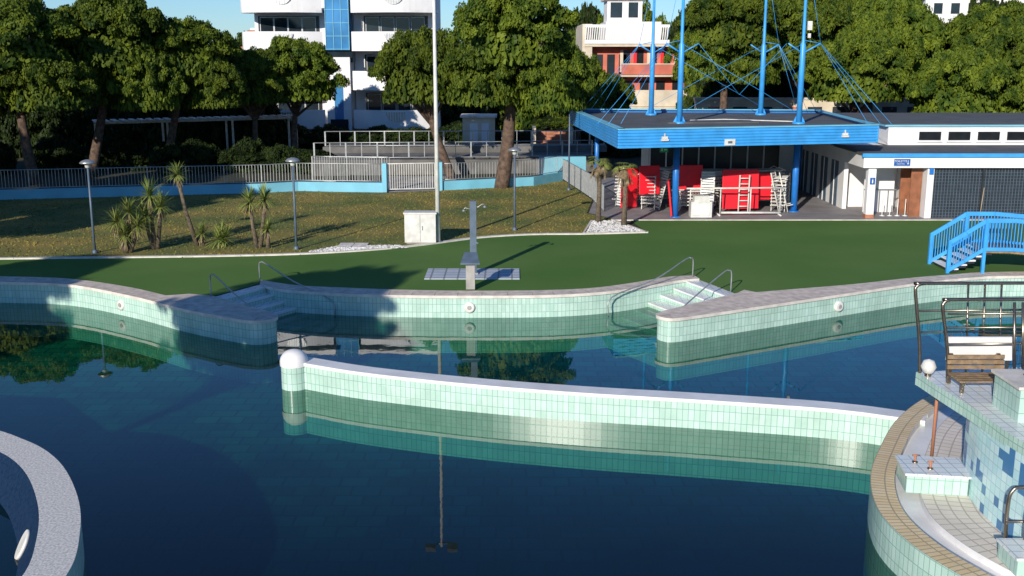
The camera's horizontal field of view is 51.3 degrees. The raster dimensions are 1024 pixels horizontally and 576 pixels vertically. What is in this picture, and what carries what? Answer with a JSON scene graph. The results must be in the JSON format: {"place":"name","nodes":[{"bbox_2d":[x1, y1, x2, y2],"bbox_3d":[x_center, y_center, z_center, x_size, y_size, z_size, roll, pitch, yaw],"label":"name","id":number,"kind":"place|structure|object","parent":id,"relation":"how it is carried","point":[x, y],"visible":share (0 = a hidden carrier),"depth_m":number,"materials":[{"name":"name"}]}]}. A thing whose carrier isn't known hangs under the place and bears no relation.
{"place":"outdoors","nodes":[
{"label":"outdoors","id":0,"kind":"place"},
{"bbox_2d":[216,285,295,316],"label":"pool stairs","id":1,"kind":"structure","parent":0,"point":[258,296],"depth_m":33.41,"materials":[{"name":"tile"}]},
{"bbox_2d":[0,180,627,258],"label":"lawn","id":2,"kind":"structure","parent":0,"point":[324,238],"depth_m":47.95,"materials":[{"name":"plant"}]},
{"bbox_2d":[79,159,97,253],"bbox_3d":[-15.590,-3.009,39.506,0.560,3.500,0.560,0,12,0],"label":"garden lamp","id":3,"kind":"object","parent":2,"relation":"on","point":[87,163],"visible":1,"depth_m":39.42,"materials":[{"name":"grey metal"}]},
{"bbox_2d":[101,195,157,252],"bbox_3d":[-14.341,-2.392,39.765,2.266,2.258,1.795,0,12,0],"label":"yucca plant","id":4,"kind":"object","parent":2,"relation":"on","point":[124,238],"visible":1,"depth_m":39.68,"materials":[{"name":"green plant"}]},
{"bbox_2d":[129,176,178,249],"bbox_3d":[-13.627,-2.883,40.427,2.021,2.904,1.709,0,12,0],"label":"yucca plant","id":5,"kind":"object","parent":2,"relation":"on","point":[154,240],"visible":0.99,"depth_m":40.37,"materials":[{"name":"green plant"}]},
{"bbox_2d":[162,161,198,245],"bbox_3d":[-12.803,-3.272,41.148,1.300,3.361,1.067,0,12,0],"label":"yucca plant","id":6,"kind":"object","parent":2,"relation":"on","point":[175,170],"visible":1,"depth_m":41.02,"materials":[{"name":"green plant"}]},
{"bbox_2d":[192,222,212,246],"bbox_3d":[-11.986,-2.106,41.230,1.016,1.051,0.942,0,12,0],"label":"yucca plant","id":7,"kind":"object","parent":2,"relation":"on","point":[201,233],"visible":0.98,"depth_m":41.18,"materials":[{"name":"green plant"}]},
{"bbox_2d":[202,221,237,248],"bbox_3d":[-11.247,-1.878,41.281,1.562,1.608,1.572,0,12,0],"label":"yucca plant","id":8,"kind":"object","parent":2,"relation":"on","point":[222,234],"visible":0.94,"depth_m":41.16,"materials":[{"name":"green plant"}]},
{"bbox_2d":[235,182,276,247],"bbox_3d":[-9.742,-2.813,40.823,2.012,2.584,1.345,-3,13,-13],"label":"yucca plant","id":9,"kind":"object","parent":2,"relation":"on","point":[264,193],"visible":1,"depth_m":40.71,"materials":[{"name":"green plant"}]},
{"bbox_2d":[258,218,277,247],"bbox_3d":[-9.342,-2.118,40.801,0.867,1.203,0.879,0,12,0],"label":"yucca plant","id":10,"kind":"object","parent":2,"relation":"on","point":[267,225],"visible":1,"depth_m":40.76,"materials":[{"name":"green plant"}]},
{"bbox_2d":[285,157,299,249],"bbox_3d":[-8.210,-3.174,40.258,0.560,3.500,0.560,0,12,0],"label":"garden lamp","id":11,"kind":"object","parent":2,"relation":"on","point":[292,160],"visible":1,"depth_m":40.16,"materials":[{"name":"grey metal"}]},
{"bbox_2d":[336,243,368,247],"bbox_3d":[-6.150,-1.625,41.213,1.100,0.084,1.000,0,12,0],"label":"manhole cover","id":12,"kind":"object","parent":2,"relation":"on","point":[358,245],"visible":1,"depth_m":41.09,"materials":[{"name":"stone"}]},
{"bbox_2d":[403,210,436,243],"bbox_3d":[-3.590,-2.389,41.947,1.300,1.240,0.620,0,12,0],"label":"utility cabinet","id":13,"kind":"object","parent":2,"relation":"on","point":[419,226],"visible":1,"depth_m":41.67,"materials":[{"name":"white plastic"}]},
{"bbox_2d":[432,0,442,241],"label":"floodlight mast","id":14,"kind":"object","parent":2,"relation":"on","point":[437,188],"visible":0.96,"depth_m":41.13,"materials":[{"name":"white metal"}]},
{"bbox_2d":[309,220,640,251],"bbox_3d":[-1.494,-2.164,43.545,14.127,0.060,3.321,-5,13,-22],"label":"pebble bed","id":15,"kind":"object","parent":2,"relation":"on","point":[604,226],"visible":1,"depth_m":44.64,"materials":[{"name":"gravel"}]},
{"bbox_2d":[587,156,612,222],"bbox_3d":[3.804,-4.301,46.769,1.295,2.909,1.134,6,14,25],"label":"fan palm","id":16,"kind":"object","parent":15,"relation":"on","point":[597,170],"visible":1,"depth_m":46.63,"materials":[{"name":"green plant"}]},
{"bbox_2d":[611,162,637,225],"bbox_3d":[4.815,-4.021,45.788,1.276,2.785,1.289,0,12,0],"label":"fan palm","id":17,"kind":"object","parent":15,"relation":"on","point":[624,179],"visible":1,"depth_m":45.63,"materials":[{"name":"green plant"}]},
{"bbox_2d":[508,147,520,230],"bbox_3d":[0.110,-4.141,44.653,0.560,3.500,0.560,0,12,0],"label":"garden lamp","id":18,"kind":"object","parent":2,"relation":"on","point":[514,150],"visible":1,"depth_m":44.58,"materials":[{"name":"grey metal"}]},
{"bbox_2d":[437,0,597,188],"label":"pine tree","id":19,"kind":"object","parent":2,"relation":"on","point":[512,56],"visible":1,"depth_m":55.94,"materials":[{"name":"green plant"}]},
{"bbox_2d":[567,89,570,189],"bbox_3d":[3.100,-8.116,57.602,0.560,5.700,0.560,0,12,0],"label":"garden lamp","id":20,"kind":"object","parent":2,"relation":"on","point":[568,188],"visible":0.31,"depth_m":57.82,"materials":[{"name":"metal"}]},
{"bbox_2d":[0,146,642,229],"bbox_3d":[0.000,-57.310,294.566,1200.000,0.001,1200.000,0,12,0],"label":"ground","id":21,"kind":"structure","parent":0,"point":[634,160],"depth_m":64.39,"materials":[{"name":"concrete"}]},
{"bbox_2d":[0,104,12,118],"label":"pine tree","id":22,"kind":"object","parent":21,"relation":"on","point":[4,109],"visible":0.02,"depth_m":63.53,"materials":[{"name":"green plant"}]},
{"bbox_2d":[0,0,99,184],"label":"pine tree","id":23,"kind":"object","parent":21,"relation":"on","point":[41,70],"visible":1,"depth_m":58.28,"materials":[{"name":"green plant"}]},
{"bbox_2d":[52,0,189,176],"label":"pine tree","id":24,"kind":"object","parent":21,"relation":"on","point":[119,56],"visible":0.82,"depth_m":62.36,"materials":[{"name":"green plant"}]},
{"bbox_2d":[0,103,291,157],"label":"tree belt","id":25,"kind":"object","parent":21,"relation":"on","point":[268,132],"visible":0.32,"depth_m":75.36,"materials":[{"name":"green plant"}]},
{"bbox_2d":[140,15,247,158],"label":"pine tree","id":26,"kind":"object","parent":21,"relation":"on","point":[214,78],"visible":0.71,"depth_m":65.17,"materials":[{"name":"green plant"}]},
{"bbox_2d":[92,114,298,147],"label":"pergola","id":27,"kind":"object","parent":21,"relation":"on","point":[192,119],"visible":0.67,"depth_m":72.23,"materials":[{"name":"metal"}]},
{"bbox_2d":[227,45,295,140],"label":"pine tree","id":28,"kind":"object","parent":21,"relation":"on","point":[252,64],"visible":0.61,"depth_m":70.25,"materials":[{"name":"green plant"}]},
{"bbox_2d":[0,156,585,199],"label":"blue wall","id":29,"kind":"structure","parent":21,"relation":"on","point":[540,179],"depth_m":57.37,"materials":[{"name":"paint"}]},
{"bbox_2d":[0,156,561,188],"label":"metal fence","id":30,"kind":"object","parent":29,"relation":"on","point":[252,176],"visible":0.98,"depth_m":56.64,"materials":[{"name":"metal"}]},
{"bbox_2d":[387,163,434,189],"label":"entrance gate","id":31,"kind":"structure","parent":29,"relation":"attached to","point":[411,178],"depth_m":57.66,"materials":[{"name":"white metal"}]},
{"bbox_2d":[563,159,603,209],"bbox_3d":[3.752,-5.608,56.278,0.257,1.205,12.808,-1,12,-6],"label":"metal fence","id":32,"kind":"object","parent":29,"relation":"attached to","point":[582,180],"visible":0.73,"depth_m":56.61,"materials":[{"name":"metal"}]},
{"bbox_2d":[259,35,351,148],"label":"pine tree","id":33,"kind":"object","parent":21,"relation":"on","point":[312,67],"visible":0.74,"depth_m":71.81,"materials":[{"name":"green plant"}]},
{"bbox_2d":[0,104,640,175],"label":"hedge","id":34,"kind":"object","parent":21,"relation":"on","point":[120,148],"visible":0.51,"depth_m":68.29,"materials":[{"name":"green plant"}]},
{"bbox_2d":[324,0,355,128],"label":"stair tower glazing","id":35,"kind":"structure","parent":21,"relation":"on","point":[338,24],"depth_m":83.37,"materials":[{"name":"blue glass"}]},
{"bbox_2d":[254,0,440,132],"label":"walls","id":36,"kind":"structure","parent":21,"relation":"on","point":[353,100],"depth_m":84.91,"materials":[{"name":"paint"}]},
{"bbox_2d":[240,0,439,128],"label":"balconies","id":37,"kind":"structure","parent":36,"relation":"attached to","point":[362,80],"depth_m":82.65,"materials":[{"name":"white paint"}]},
{"bbox_2d":[258,0,427,131],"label":"windows","id":38,"kind":"structure","parent":36,"relation":"attached to","point":[374,101],"depth_m":84.89,"materials":[{"name":"glass"}]},
{"bbox_2d":[366,24,457,178],"bbox_3d":[-5.317,-10.819,62.794,6.262,9.154,5.736,-5,13,-20],"label":"pine tree","id":39,"kind":"object","parent":21,"relation":"on","point":[408,79],"visible":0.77,"depth_m":61.08,"materials":[{"name":"green plant"}]},
{"bbox_2d":[311,130,606,181],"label":"terrace ramp","id":40,"kind":"structure","parent":21,"relation":"on","point":[369,154],"depth_m":66.58,"materials":[{"name":"metal"}]},
{"bbox_2d":[460,114,496,142],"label":"cream hut","id":41,"kind":"object","parent":21,"relation":"on","point":[475,123],"visible":0.53,"depth_m":73.33,"materials":[{"name":"metal"}]},
{"bbox_2d":[548,52,611,142],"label":"pine tree","id":42,"kind":"object","parent":21,"relation":"on","point":[601,76],"visible":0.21,"depth_m":73.70,"materials":[{"name":"green plant"}]},
{"bbox_2d":[220,0,1009,113],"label":"distant trees","id":43,"kind":"object","parent":21,"relation":"on","point":[591,14],"depth_m":125.24,"materials":[{"name":"green plant"}]},
{"bbox_2d":[603,73,637,108],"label":"pine tree","id":44,"kind":"object","parent":21,"relation":"on","point":[621,86],"visible":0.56,"depth_m":79.75,"materials":[{"name":"green plant"}]},
{"bbox_2d":[576,0,687,108],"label":"red apartment building","id":45,"kind":"structure","parent":21,"relation":"on","point":[614,47],"depth_m":98.55,"materials":[{"name":"paint"}]},
{"bbox_2d":[440,68,904,131],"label":"tree belt","id":46,"kind":"object","parent":21,"relation":"on","point":[524,119],"visible":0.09,"depth_m":95.27,"materials":[{"name":"green plant"}]},
{"bbox_2d":[663,0,792,108],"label":"pine tree","id":47,"kind":"object","parent":21,"relation":"on","point":[723,33],"visible":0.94,"depth_m":80.72,"materials":[{"name":"green plant"}]},
{"bbox_2d":[693,97,917,112],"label":"long garden building","id":48,"kind":"structure","parent":21,"relation":"on","point":[790,103],"depth_m":89.78,"materials":[{"name":"paint"}]},
{"bbox_2d":[766,0,854,96],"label":"pine tree","id":49,"kind":"object","parent":21,"relation":"on","point":[831,18],"visible":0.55,"depth_m":86.68,"materials":[{"name":"green plant"}]},
{"bbox_2d":[833,1,851,16],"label":"pine tree","id":50,"kind":"object","parent":21,"relation":"on","point":[847,10],"visible":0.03,"depth_m":102.69,"materials":[{"name":"green plant"}]},
{"bbox_2d":[793,33,913,112],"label":"pine tree","id":51,"kind":"object","parent":21,"relation":"on","point":[872,66],"visible":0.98,"depth_m":72.43,"materials":[{"name":"green plant"}]},
{"bbox_2d":[832,11,925,112],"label":"pine tree","id":52,"kind":"object","parent":21,"relation":"on","point":[896,29],"visible":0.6,"depth_m":82.15,"materials":[{"name":"green plant"}]},
{"bbox_2d":[837,0,953,71],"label":"pine tree","id":53,"kind":"object","parent":21,"relation":"on","point":[918,15],"visible":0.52,"depth_m":89.73,"materials":[{"name":"green plant"}]},
{"bbox_2d":[895,45,1023,112],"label":"pine tree","id":54,"kind":"object","parent":21,"relation":"on","point":[970,79],"visible":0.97,"depth_m":70.84,"materials":[{"name":"green plant"}]},
{"bbox_2d":[923,0,1023,22],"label":"distant building","id":55,"kind":"structure","parent":21,"relation":"on","point":[946,10],"depth_m":123.87,"materials":[{"name":"paint"}]},
{"bbox_2d":[927,212,1023,272],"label":"blue footbridge","id":56,"kind":"object","parent":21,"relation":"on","point":[985,245],"visible":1,"depth_m":36.19,"materials":[{"name":"paint"}]},
{"bbox_2d":[940,0,1023,51],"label":"pine tree","id":57,"kind":"object","parent":21,"relation":"on","point":[986,17],"visible":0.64,"depth_m":91.36,"materials":[{"name":"green plant"}]},
{"bbox_2d":[950,22,1023,94],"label":"pine tree","id":58,"kind":"object","parent":21,"relation":"on","point":[1008,42],"visible":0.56,"depth_m":79.92,"materials":[{"name":"green plant"}]},
{"bbox_2d":[997,64,1023,112],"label":"pine tree","id":59,"kind":"object","parent":21,"relation":"on","point":[1019,87],"visible":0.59,"depth_m":71.62,"materials":[{"name":"green plant"}]},
{"bbox_2d":[42,0,689,40],"label":"sky","id":60,"kind":"structure","parent":0,"point":[224,15],"materials":[{"name":"blue"}]},
{"bbox_2d":[381,176,460,191],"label":"path","id":61,"kind":"structure","parent":0,"point":[402,179],"depth_m":61.17,"materials":[{"name":"concrete"}]},
{"bbox_2d":[0,288,1023,575],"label":"water","id":62,"kind":"structure","parent":0,"point":[174,452],"depth_m":21.86,"materials":[{"name":"liquid"}]},
{"bbox_2d":[0,220,1023,295],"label":"pool deck","id":63,"kind":"structure","parent":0,"point":[761,255],"depth_m":38.12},
{"bbox_2d":[460,252,479,288],"bbox_3d":[-1.310,-0.532,33.647,0.600,1.120,0.550,0,12,0],"label":"starting block","id":64,"kind":"object","parent":63,"relation":"on","point":[470,260],"visible":1,"depth_m":33.52,"materials":[{"name":"concrete"}]},
{"bbox_2d":[424,268,519,278],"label":"shower slab","id":65,"kind":"structure","parent":63,"relation":"on","point":[483,273],"depth_m":36.06,"materials":[{"name":"tile"}]},
{"bbox_2d":[462,201,485,273],"bbox_3d":[-1.260,-1.687,35.755,0.835,2.470,0.276,0,12,0],"label":"outdoor shower","id":66,"kind":"object","parent":65,"relation":"on","point":[473,234],"visible":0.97,"depth_m":35.62,"materials":[{"name":"grey metal"}]},
{"bbox_2d":[0,219,983,259],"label":"stone kerb","id":67,"kind":"structure","parent":63,"relation":"on","point":[273,254],"depth_m":41.20,"materials":[{"name":"stone"}]},
{"bbox_2d":[0,278,1023,344],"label":"pool wall","id":68,"kind":"structure","parent":0,"point":[266,333],"depth_m":32.95,"materials":[{"name":"tile"}]},
{"bbox_2d":[0,276,277,323],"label":"pool coping","id":69,"kind":"object","parent":68,"relation":"on","point":[212,307],"visible":1,"depth_m":32.21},
{"bbox_2d":[209,274,250,306],"bbox_3d":[-8.263,0.466,31.785,2.601,1.534,0.081,11,16,40],"label":"pool handrail","id":70,"kind":"object","parent":69,"relation":"on","point":[228,288],"visible":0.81,"depth_m":32.00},
{"bbox_2d":[464,302,474,312],"bbox_3d":[-1.310,0.601,32.828,0.340,0.340,0.135,0,12,0],"label":"underwater lamp","id":71,"kind":"object","parent":68,"relation":"attached to","point":[469,307],"visible":1,"depth_m":32.77,"materials":[{"name":"white plastic"}]},
{"bbox_2d":[260,275,698,298],"bbox_3d":[-1.031,-0.055,34.238,14.438,0.094,3.100,0,12,0],"label":"pool coping","id":72,"kind":"object","parent":68,"relation":"on","point":[366,292],"visible":0.99,"depth_m":33.29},
{"bbox_2d":[259,261,335,315],"bbox_3d":[-6.865,0.011,33.823,3.298,1.446,0.133,8,15,32],"label":"pool handrail","id":73,"kind":"object","parent":72,"relation":"on","point":[294,282],"visible":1,"depth_m":33.79,"materials":[{"name":"metal"}]},
{"bbox_2d":[607,257,693,315],"bbox_3d":[4.550,-0.064,34.162,3.983,1.446,0.254,-10,16,-38],"label":"pool handrail","id":74,"kind":"object","parent":72,"relation":"on","point":[652,280],"visible":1,"depth_m":33.94,"materials":[{"name":"metal"}]},
{"bbox_2d":[834,301,843,311],"bbox_3d":[10.108,0.568,32.977,0.340,0.340,0.135,-7,14,-28],"label":"underwater lamp","id":75,"kind":"object","parent":68,"relation":"attached to","point":[838,306],"visible":1,"depth_m":32.91,"materials":[{"name":"white plastic"}]},
{"bbox_2d":[656,271,1023,321],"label":"pool coping","id":76,"kind":"object","parent":68,"relation":"on","point":[743,301],"visible":0.98,"depth_m":32.74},
{"bbox_2d":[684,269,731,305],"bbox_3d":[5.803,0.328,32.404,0.122,1.439,2.986,12,17,43],"label":"pool handrail","id":77,"kind":"object","parent":76,"relation":"on","point":[710,283],"visible":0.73,"depth_m":32.74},
{"bbox_2d":[532,125,572,142],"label":"garden steps","id":78,"kind":"structure","parent":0,"point":[542,136],"depth_m":73.12,"materials":[{"name":"brick"}]},
{"bbox_2d":[648,280,733,310],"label":"pool stairs","id":79,"kind":"structure","parent":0,"point":[680,296],"depth_m":34.06,"materials":[{"name":"tile"}]},
{"bbox_2d":[589,178,1021,218],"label":"kiosk terrace pavement","id":80,"kind":"structure","parent":0,"point":[810,206],"depth_m":50.35,"materials":[{"name":"concrete"}]},
{"bbox_2d":[614,174,642,200],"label":"stacked sun loungers","id":81,"kind":"object","parent":80,"relation":"on","point":[638,195],"visible":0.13,"depth_m":52.25,"materials":[{"name":"white plastic"}]},
{"bbox_2d":[620,168,637,207],"bbox_3d":[5.641,-4.821,51.321,1.003,1.857,0.347,-5,13,-20],"label":"red mat","id":82,"kind":"object","parent":80,"relation":"on","point":[631,195],"visible":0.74,"depth_m":51.33,"materials":[{"name":"plastic"}]},
{"bbox_2d":[641,172,660,209],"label":"stacked sun loungers","id":83,"kind":"object","parent":80,"relation":"on","point":[649,198],"visible":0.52,"depth_m":50.85,"materials":[{"name":"white plastic"}]},
{"bbox_2d":[639,165,659,194],"bbox_3d":[6.513,-5.120,50.589,1.100,1.357,0.275,-4,13,-16],"label":"red mat","id":84,"kind":"object","parent":83,"relation":"on","point":[644,180],"visible":1,"depth_m":50.53,"materials":[{"name":"plastic"}]},
{"bbox_2d":[651,169,669,209],"bbox_3d":[7.035,-4.681,50.823,0.724,1.857,0.659,-4,13,-17],"label":"sun lounger","id":85,"kind":"object","parent":80,"relation":"on","point":[658,203],"visible":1,"depth_m":50.74,"materials":[{"name":"white plastic"}]},
{"bbox_2d":[660,166,672,197],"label":"stacked sun loungers","id":86,"kind":"object","parent":80,"relation":"on","point":[669,177],"visible":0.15,"depth_m":52.86,"materials":[{"name":"white plastic"}]},
{"bbox_2d":[667,179,672,216],"bbox_3d":[7.219,-4.114,48.696,0.282,1.606,0.944,2,13,9],"label":"red mat","id":87,"kind":"object","parent":80,"relation":"on","point":[669,194],"visible":0.91,"depth_m":48.30,"materials":[{"name":"plastic"}]},
{"bbox_2d":[678,187,715,211],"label":"stacked sun loungers","id":88,"kind":"object","parent":80,"relation":"on","point":[685,197],"visible":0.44,"depth_m":50.29,"materials":[{"name":"white plastic"}]},
{"bbox_2d":[679,165,702,192],"bbox_3d":[8.428,-5.217,50.924,1.361,1.304,0.186,-1,12,-4],"label":"red mat","id":89,"kind":"object","parent":88,"relation":"on","point":[689,176],"visible":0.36,"depth_m":50.87,"materials":[{"name":"plastic"}]},
{"bbox_2d":[689,195,711,217],"bbox_3d":[8.575,-3.727,48.517,0.950,0.970,0.630,0,12,0],"label":"white cooler box","id":90,"kind":"object","parent":80,"relation":"on","point":[700,206],"visible":1,"depth_m":48.24,"materials":[{"name":"plastic"}]},
{"bbox_2d":[681,178,721,206],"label":"stacked sun loungers","id":91,"kind":"object","parent":80,"relation":"on","point":[717,195],"visible":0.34,"depth_m":51.57,"materials":[{"name":"white plastic"}]},
{"bbox_2d":[700,172,715,211],"bbox_3d":[9.138,-4.486,49.938,0.658,1.858,0.724,3,13,15],"label":"sun lounger","id":92,"kind":"object","parent":80,"relation":"on","point":[705,181],"visible":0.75,"depth_m":50.02,"materials":[{"name":"white plastic"}]},
{"bbox_2d":[570,0,889,217],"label":"blue canopy pavilion","id":93,"kind":"structure","parent":80,"relation":"on","point":[717,141],"depth_m":50.37,"materials":[{"name":"paint"}]},
{"bbox_2d":[686,187,785,215],"bbox_3d":[10.300,-4.007,49.188,4.605,1.290,1.000,0,12,0],"label":"white barrier frame","id":94,"kind":"object","parent":80,"relation":"on","point":[750,212],"visible":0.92,"depth_m":49.05,"materials":[{"name":"metal"}]},
{"bbox_2d":[722,169,758,208],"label":"red upright panels","id":95,"kind":"object","parent":80,"relation":"on","point":[730,177],"visible":0.95,"depth_m":50.05,"materials":[{"name":"plastic"}]},
{"bbox_2d":[737,175,750,211],"bbox_3d":[10.850,-4.423,49.890,0.570,1.706,0.220,0,12,0],"label":"white ladder","id":96,"kind":"object","parent":80,"relation":"on","point":[739,195],"visible":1,"depth_m":49.87,"materials":[{"name":"metal"}]},
{"bbox_2d":[759,166,785,200],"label":"stacked sun loungers","id":97,"kind":"object","parent":80,"relation":"on","point":[777,169],"visible":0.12,"depth_m":51.97,"materials":[{"name":"white plastic"}]},
{"bbox_2d":[770,172,787,211],"bbox_3d":[12.480,-4.472,49.876,0.722,1.856,0.660,7,14,30],"label":"sun lounger","id":98,"kind":"object","parent":80,"relation":"on","point":[775,192],"visible":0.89,"depth_m":49.81,"materials":[{"name":"white plastic"}]},
{"bbox_2d":[770,172,790,211],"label":"stacked sun loungers","id":99,"kind":"object","parent":80,"relation":"on","point":[786,184],"visible":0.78,"depth_m":50.41,"materials":[{"name":"white plastic"}]},
{"bbox_2d":[759,173,772,199],"bbox_3d":[11.306,-4.814,50.603,2.233,1.254,0.186,-2,13,-8],"label":"red mat","id":100,"kind":"object","parent":99,"relation":"attached to","point":[765,179],"visible":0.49,"depth_m":50.65,"materials":[{"name":"plastic"}]},
{"bbox_2d":[879,199,907,215],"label":"queue posts","id":101,"kind":"object","parent":80,"relation":"on","point":[897,209],"visible":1,"depth_m":48.95,"materials":[{"name":"white plastic"}]},
{"bbox_2d":[800,144,1023,218],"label":"walls and doors","id":102,"kind":"structure","parent":80,"relation":"on","point":[940,192],"depth_m":48.38,"materials":[{"name":"paint"}]},
{"bbox_2d":[802,113,1023,167],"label":"roof and clerestory","id":103,"kind":"structure","parent":102,"relation":"on","point":[957,140],"depth_m":51.55,"materials":[{"name":"white paint"}]},
{"bbox_2d":[893,159,910,165],"bbox_3d":[17.400,-5.602,47.569,0.750,0.330,0.036,0,12,0],"label":"toilet sign","id":104,"kind":"object","parent":103,"relation":"attached to","point":[907,162],"visible":1,"depth_m":47.56,"materials":[{"name":"blue paint"}]},
{"label":"pool floor","id":105,"kind":"structure","parent":0,"visible":0},
{"bbox_2d":[0,431,83,575],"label":"round basin wall","id":106,"kind":"structure","parent":105,"relation":"on","point":[39,497],"depth_m":17.91,"materials":[{"name":"stone"}]},
{"bbox_2d":[14,529,30,559],"bbox_3d":[-7.922,4.162,17.276,0.282,0.459,0.520,-5,13,-22],"label":"underwater lamp","id":107,"kind":"object","parent":106,"relation":"attached to","point":[22,544],"visible":1,"depth_m":17.16,"materials":[{"name":"white plastic"}]},
{"bbox_2d":[280,349,927,444],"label":"pool divider wall","id":108,"kind":"structure","parent":105,"relation":"on","point":[300,370],"depth_m":23.57,"materials":[{"name":"white tile"}]},
{"bbox_2d":[868,395,1014,575],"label":"round terrace","id":109,"kind":"structure","parent":105,"relation":"on","point":[915,534],"depth_m":17.33,"materials":[{"name":"beige tile"}]},
{"bbox_2d":[895,281,1023,575],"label":"slide platform","id":110,"kind":"structure","parent":109,"relation":"on","point":[986,474],"depth_m":18.04,"materials":[{"name":"white tile"}]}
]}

